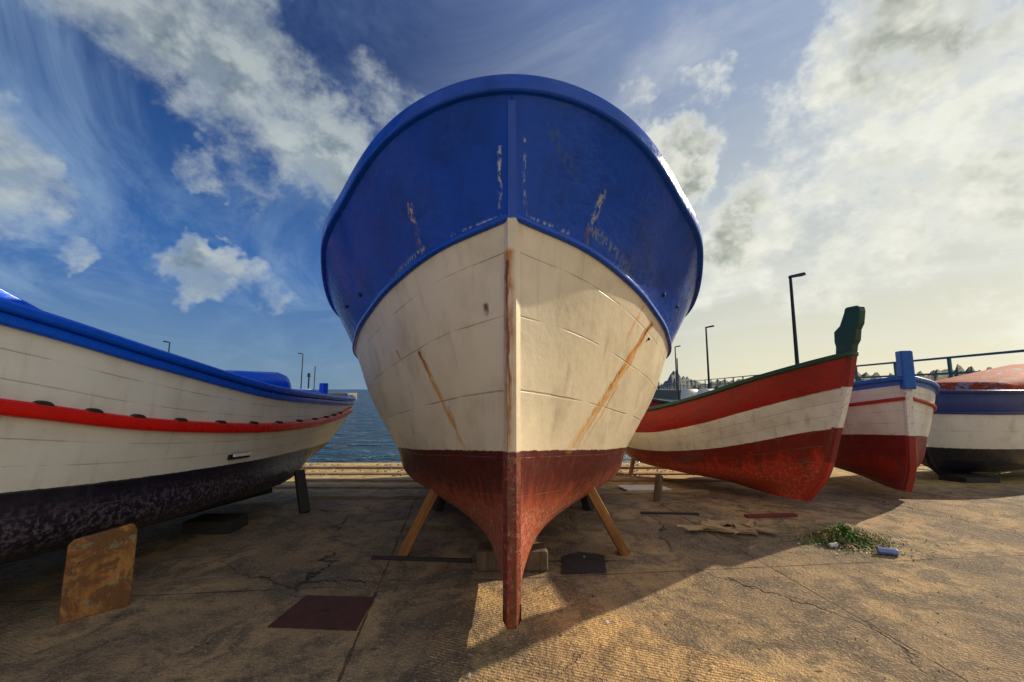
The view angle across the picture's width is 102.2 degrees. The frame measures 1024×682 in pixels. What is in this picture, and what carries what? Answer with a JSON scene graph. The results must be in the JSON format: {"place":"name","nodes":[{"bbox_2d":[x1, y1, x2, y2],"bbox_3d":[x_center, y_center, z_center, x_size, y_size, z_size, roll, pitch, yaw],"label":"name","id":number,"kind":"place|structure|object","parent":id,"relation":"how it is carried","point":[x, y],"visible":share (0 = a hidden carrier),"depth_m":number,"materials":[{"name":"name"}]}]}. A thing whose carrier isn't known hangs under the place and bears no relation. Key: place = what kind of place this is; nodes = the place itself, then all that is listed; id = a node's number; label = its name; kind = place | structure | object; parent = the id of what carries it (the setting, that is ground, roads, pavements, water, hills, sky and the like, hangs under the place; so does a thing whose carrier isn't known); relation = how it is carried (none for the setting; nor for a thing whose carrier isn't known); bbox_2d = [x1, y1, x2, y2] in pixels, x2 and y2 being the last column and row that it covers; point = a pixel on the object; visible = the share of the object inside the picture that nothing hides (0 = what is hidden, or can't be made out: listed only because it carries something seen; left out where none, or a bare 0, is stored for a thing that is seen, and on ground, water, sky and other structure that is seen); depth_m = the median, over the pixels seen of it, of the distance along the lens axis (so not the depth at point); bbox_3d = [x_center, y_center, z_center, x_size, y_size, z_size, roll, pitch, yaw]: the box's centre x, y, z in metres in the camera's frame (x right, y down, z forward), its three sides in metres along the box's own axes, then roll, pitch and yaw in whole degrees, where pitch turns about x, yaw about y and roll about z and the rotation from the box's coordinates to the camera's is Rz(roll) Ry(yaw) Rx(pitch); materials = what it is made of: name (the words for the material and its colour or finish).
{"place":"outdoors","nodes":[
{"label":"outdoors","id":0,"kind":"place"},
{"bbox_2d":[306,389,655,462],"bbox_3d":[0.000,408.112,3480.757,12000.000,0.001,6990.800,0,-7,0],"label":"sea","id":1,"kind":"structure","parent":0,"point":[362,435],"depth_m":13.30,"materials":[{"name":"liquid"}]},
{"bbox_2d":[328,393,356,398],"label":"pier","id":2,"kind":"structure","parent":1,"relation":"in","point":[341,394],"depth_m":65.48,"materials":[{"name":"concrete"}]},
{"bbox_2d":[298,353,302,388],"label":"street lamp","id":3,"kind":"object","parent":2,"relation":"on","point":[301,371],"visible":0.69,"depth_m":67.85,"materials":[{"name":"metal"}]},
{"bbox_2d":[307,373,310,388],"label":"beacon","id":4,"kind":"object","parent":2,"relation":"on","point":[309,375],"visible":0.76,"depth_m":66.61,"materials":[{"name":"metal"}]},
{"bbox_2d":[653,390,681,399],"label":"mole","id":5,"kind":"object","parent":1,"relation":"in","point":[667,394],"visible":0.16,"depth_m":61.42,"materials":[{"name":"concrete"}]},
{"bbox_2d":[675,345,679,389],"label":"street lamp","id":6,"kind":"object","parent":5,"relation":"on","point":[676,367],"visible":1,"depth_m":56.92,"materials":[{"name":"metal"}]},
{"bbox_2d":[705,325,713,388],"bbox_3d":[18.721,1.548,38.883,0.841,6.143,0.303,0,-7,0],"label":"street lamp","id":7,"kind":"object","parent":5,"relation":"on","point":[708,374],"visible":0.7,"depth_m":38.83,"materials":[{"name":"metal"}]},
{"bbox_2d":[788,272,805,363],"bbox_3d":[14.821,-0.516,21.203,0.841,6.143,0.303,0,-7,0],"label":"street lamp","id":8,"kind":"object","parent":5,"relation":"on","point":[795,341],"visible":0.75,"depth_m":21.25,"materials":[{"name":"metal"}]},
{"bbox_2d":[660,349,1023,389],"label":"railing","id":9,"kind":"object","parent":5,"relation":"on","point":[950,372],"visible":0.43,"depth_m":12.73,"materials":[{"name":"metal"}]},
{"bbox_2d":[661,358,697,400],"bbox_3d":[14.598,3.694,35.310,6.000,4.407,1.600,4,-8,-30],"label":"moored boat","id":10,"kind":"object","parent":1,"relation":"on","point":[686,393],"visible":0.32,"depth_m":35.15,"materials":[{"name":"white paint"}]},
{"bbox_2d":[697,389,712,394],"bbox_3d":[11.798,3.875,25.652,6.000,1.807,1.600,6,-9,-40],"label":"moored boat","id":11,"kind":"object","parent":1,"relation":"on","point":[699,391],"visible":0.07,"depth_m":25.92,"materials":[{"name":"white paint"}]},
{"bbox_2d":[0,463,1023,681],"bbox_3d":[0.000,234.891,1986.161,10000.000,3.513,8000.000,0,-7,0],"label":"ground","id":12,"kind":"structure","parent":0,"point":[399,626],"depth_m":2.54,"materials":[{"name":"concrete"}]},
{"bbox_2d":[57,523,137,624],"bbox_3d":[-2.252,1.255,2.260,0.030,0.434,0.280,-11,-12,41],"label":"rusty metal plate","id":13,"kind":"object","parent":12,"relation":"on","point":[98,573],"visible":1,"depth_m":2.24,"materials":[{"name":"brown metal"}]},
{"bbox_2d":[182,513,248,533],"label":"wooden block","id":14,"kind":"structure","parent":12,"relation":"on","point":[217,523],"depth_m":3.46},
{"bbox_2d":[294,469,309,513],"bbox_3d":[-2.110,1.512,4.153,0.090,0.450,0.070,6,-46,-42],"label":"wooden prop","id":15,"kind":"object","parent":12,"relation":"on","point":[302,491],"visible":0.87,"depth_m":4.12,"materials":[{"name":"black wood"}]},
{"bbox_2d":[267,595,373,630],"bbox_3d":[-1.010,1.475,2.239,0.460,0.030,0.350,0,-7,0],"label":"inspection cover","id":16,"kind":"object","parent":12,"relation":"on","point":[323,612],"visible":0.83,"depth_m":2.22,"materials":[{"name":"brown metal"}]},
{"bbox_2d":[273,484,426,488],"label":"step","id":17,"kind":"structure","parent":12,"relation":"on","point":[283,486],"depth_m":5.47,"materials":[{"name":"brown concrete"}]},
{"bbox_2d":[311,494,426,497],"bbox_3d":[-1.350,1.799,4.774,1.900,0.045,0.090,0,-7,-1],"label":"plank","id":18,"kind":"object","parent":12,"relation":"on","point":[369,496],"visible":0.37,"depth_m":4.74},
{"bbox_2d":[397,488,437,555],"bbox_3d":[-0.675,1.310,3.029,0.070,0.560,0.090,28,-10,-5],"label":"wooden prop","id":19,"kind":"object","parent":12,"relation":"on","point":[418,523],"visible":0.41,"depth_m":2.98,"materials":[{"name":"brown wood"}]},
{"bbox_2d":[371,555,471,562],"bbox_3d":[-0.640,1.536,2.912,0.722,0.024,0.024,-1,-7,5],"label":"timber bar","id":20,"kind":"object","parent":12,"relation":"on","point":[424,559],"visible":1,"depth_m":2.90,"materials":[{"name":"black wood"}]},
{"bbox_2d":[432,496,445,510],"bbox_3d":[-0.685,1.488,4.206,0.090,0.451,0.100,30,-23,-31],"label":"wooden prop","id":21,"kind":"object","parent":12,"relation":"on","point":[439,504],"visible":0.39,"depth_m":4.11,"materials":[{"name":"black wood"}]},
{"bbox_2d":[301,466,663,468],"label":"step","id":22,"kind":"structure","parent":12,"relation":"on","point":[401,467],"depth_m":8.01,"materials":[{"name":"beige concrete"}]},
{"bbox_2d":[305,472,692,474],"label":"step","id":23,"kind":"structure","parent":12,"relation":"on","point":[405,473],"depth_m":7.03,"materials":[{"name":"beige concrete"}]},
{"bbox_2d":[476,542,547,570],"bbox_3d":[0.000,1.469,2.819,0.480,0.135,0.180,0,-7,0],"label":"wooden block","id":24,"kind":"object","parent":12,"relation":"on","point":[486,559],"depth_m":2.73,"materials":[{"name":"brown wood"}]},
{"bbox_2d":[306,479,727,481],"bbox_3d":[0.350,2.097,6.199,7.100,0.045,0.100,0,-7,0],"label":"plank","id":25,"kind":"object","parent":12,"relation":"on","point":[412,480],"depth_m":6.15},
{"bbox_2d":[561,552,605,573],"bbox_3d":[0.490,1.530,2.867,0.340,0.015,0.350,0,-7,0],"label":"rubber mat","id":26,"kind":"object","parent":12,"relation":"on","point":[575,563],"visible":1,"depth_m":2.84,"materials":[{"name":"black rubber"}]},
{"bbox_2d":[580,495,594,510],"bbox_3d":[0.720,1.488,4.206,0.090,0.448,0.100,-30,-23,34],"label":"wooden prop","id":27,"kind":"object","parent":12,"relation":"on","point":[587,504],"visible":0.35,"depth_m":4.11,"materials":[{"name":"black wood"}]},
{"bbox_2d":[587,487,629,555],"bbox_3d":[0.695,1.315,3.068,0.070,0.568,0.090,-28,-6,-3],"label":"wooden prop","id":28,"kind":"object","parent":12,"relation":"on","point":[608,522],"visible":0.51,"depth_m":3.02,"materials":[{"name":"brown wood"}]},
{"bbox_2d":[628,458,634,474],"bbox_3d":[2.050,2.052,7.009,0.060,0.461,0.060,12,-7,1],"label":"wooden prop","id":29,"kind":"object","parent":12,"relation":"on","point":[631,468],"visible":0.49,"depth_m":6.97,"materials":[{"name":"brown wood"}]},
{"bbox_2d":[617,485,671,490],"bbox_3d":[1.710,1.903,5.366,0.580,0.016,0.400,0,-12,-3],"label":"white board","id":30,"kind":"object","parent":12,"relation":"on","point":[636,487],"visible":0.74,"depth_m":5.32,"materials":[{"name":"paint"}]},
{"bbox_2d":[597,489,709,494],"bbox_3d":[1.650,1.850,5.019,1.500,0.045,0.100,0,-7,-4],"label":"plank","id":31,"kind":"object","parent":12,"relation":"on","point":[651,492],"visible":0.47,"depth_m":5.00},
{"bbox_2d":[653,474,662,500],"bbox_3d":[1.630,1.641,4.611,0.070,0.283,0.060,-7,-27,45],"label":"wooden prop","id":32,"kind":"object","parent":12,"relation":"on","point":[657,494],"visible":0.86,"depth_m":4.59,"materials":[{"name":"brown wood"}]},
{"bbox_2d":[640,511,698,514],"bbox_3d":[1.525,1.668,4.004,0.550,0.015,0.040,0,-7,4],"label":"timber bar","id":33,"kind":"object","parent":12,"relation":"on","point":[674,513],"visible":1,"depth_m":4.00,"materials":[{"name":"wood"}]},
{"bbox_2d":[677,524,705,530],"bbox_3d":[1.673,1.618,3.582,0.468,0.009,0.149,-2,-6,15],"label":"broken slat","id":34,"kind":"object","parent":12,"relation":"on","point":[680,526],"visible":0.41,"depth_m":3.62,"materials":[{"name":"brown wood"}]},
{"bbox_2d":[683,525,716,529],"bbox_3d":[1.589,1.578,3.498,0.266,0.008,0.118,-1,-8,-6],"label":"broken slat","id":35,"kind":"object","parent":12,"relation":"on","point":[697,527],"visible":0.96,"depth_m":3.48,"materials":[{"name":"brown wood"}]},
{"bbox_2d":[703,523,740,533],"bbox_3d":[1.747,1.560,3.447,0.108,0.008,0.290,3,-9,-30],"label":"broken slat","id":36,"kind":"object","parent":35,"relation":"on","point":[729,530],"visible":1,"depth_m":3.43,"materials":[{"name":"brown wood"}]},
{"bbox_2d":[701,520,732,525],"bbox_3d":[1.789,1.605,3.627,0.288,0.007,0.185,1,-5,-20],"label":"broken slat","id":37,"kind":"object","parent":12,"relation":"on","point":[722,522],"visible":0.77,"depth_m":3.65,"materials":[{"name":"brown wood"}]},
{"bbox_2d":[705,519,755,525],"bbox_3d":[1.955,1.617,3.676,0.422,0.009,0.103,-1,-7,12],"label":"broken slat","id":38,"kind":"object","parent":12,"relation":"on","point":[740,523],"visible":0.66,"depth_m":3.68,"materials":[{"name":"brown wood"}]},
{"bbox_2d":[705,527,757,534],"bbox_3d":[1.846,1.603,3.500,0.412,0.008,0.143,-4,-6,22],"label":"broken slat","id":39,"kind":"object","parent":12,"relation":"on","point":[755,532],"visible":0.52,"depth_m":3.46,"materials":[{"name":"brown wood"}]},
{"bbox_2d":[732,527,755,531],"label":"broken slat","id":40,"kind":"object","parent":12,"relation":"on","point":[746,529],"visible":1,"depth_m":3.38,"materials":[{"name":"brown wood"}]},
{"bbox_2d":[625,305,865,500],"bbox_3d":[2.673,0.914,5.980,1.837,1.938,4.864,1,-7,-11],"label":"rowing boat","id":41,"kind":"object","parent":12,"relation":"on","point":[777,432],"visible":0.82,"depth_m":4.40,"materials":[{"name":"red paint"}]},
{"bbox_2d":[743,519,758,526],"bbox_3d":[2.078,1.584,3.599,0.083,0.007,0.253,-5,-10,40],"label":"broken slat","id":42,"kind":"object","parent":12,"relation":"on","point":[750,522],"visible":1,"depth_m":3.60,"materials":[{"name":"brown wood"}]},
{"bbox_2d":[732,522,775,533],"bbox_3d":[2.046,1.584,3.502,0.340,0.008,0.111,-6,-7,38],"label":"broken slat","id":43,"kind":"object","parent":12,"relation":"on","point":[762,529],"visible":0.8,"depth_m":3.48,"materials":[{"name":"brown wood"}]},
{"bbox_2d":[744,513,797,517],"bbox_3d":[2.450,1.653,3.915,0.500,0.025,0.060,1,-7,-5],"label":"timber bar","id":44,"kind":"object","parent":12,"relation":"on","point":[770,515],"visible":1,"depth_m":3.90,"materials":[{"name":"red wood"}]},
{"bbox_2d":[828,542,837,546],"bbox_3d":[2.450,1.558,3.156,0.061,0.037,0.038,-1,-6,-10],"label":"plastic cup","id":45,"kind":"object","parent":12,"relation":"on","point":[833,544],"visible":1,"depth_m":3.14,"materials":[{"name":"white plastic"}]},
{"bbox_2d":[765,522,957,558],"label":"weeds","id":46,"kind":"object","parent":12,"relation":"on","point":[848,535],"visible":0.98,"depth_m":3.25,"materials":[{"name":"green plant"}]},
{"bbox_2d":[834,350,939,491],"bbox_3d":[5.014,1.121,6.309,1.595,1.603,4.085,-2,-7,20],"label":"rowing boat","id":47,"kind":"object","parent":12,"relation":"on","point":[885,431],"visible":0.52,"depth_m":4.70,"materials":[{"name":"white paint"}]},
{"bbox_2d":[876,547,898,555],"bbox_3d":[2.735,1.534,3.013,0.117,0.049,0.050,-2,-7,20],"label":"drink can","id":48,"kind":"object","parent":12,"relation":"on","point":[887,551],"visible":1,"depth_m":3.00,"materials":[{"name":"blue metal"}]},
{"bbox_2d":[938,472,1000,482],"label":"wooden block","id":49,"kind":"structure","parent":12,"relation":"on","point":[969,477],"depth_m":6.11,"materials":[{"name":"grey wood"}]},
{"bbox_2d":[921,364,1023,474],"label":"rowing boat","id":50,"kind":"object","parent":49,"relation":"on","point":[977,423],"visible":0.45,"depth_m":6.02,"materials":[{"name":"blue paint"}]},
{"bbox_3d":[0.000,1.600,3.941,0.440,0.135,0.400,0,-7,0],"label":"wooden block","id":51,"kind":"object","parent":12,"relation":"on","visible":0},
{"bbox_2d":[320,74,703,628],"bbox_3d":[0.000,0.348,5.034,3.452,2.608,6.364,0,-7,0],"label":"fishing boat","id":52,"kind":"object","parent":51,"relation":"on","point":[511,269],"visible":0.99,"depth_m":2.25,"materials":[{"name":"beige paint"}]},
{"bbox_3d":[-4.150,1.112,-0.130,0.500,0.160,0.400,0,-7,0],"label":"wooden block","id":53,"kind":"object","parent":12,"relation":"on","visible":0},
{"bbox_2d":[0,288,355,564],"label":"fishing boat","id":54,"kind":"object","parent":53,"relation":"on","point":[101,430],"visible":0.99,"depth_m":2.49,"materials":[{"name":"white paint"}]},
{"bbox_2d":[0,463,1023,680],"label":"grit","id":55,"kind":"object","parent":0,"point":[311,464],"visible":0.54,"depth_m":3.43,"materials":[{"name":"gravel"}]},
{"bbox_2d":[0,0,1023,388],"label":"sky","id":56,"kind":"structure","parent":0,"point":[173,171],"materials":[{"name":"blue"}]},
{"bbox_2d":[409,583,785,681],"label":"pavement","id":57,"kind":"structure","parent":0,"point":[561,632],"depth_m":1.92,"materials":[{"name":"concrete"}]},
{"bbox_2d":[656,371,704,389],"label":"mountains","id":58,"kind":"structure","parent":0,"point":[671,380],"depth_m":915.97,"materials":[{"name":"grey"}]},
{"bbox_2d":[679,364,991,389],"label":"hills","id":59,"kind":"structure","parent":0,"point":[959,368],"depth_m":152.59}
]}

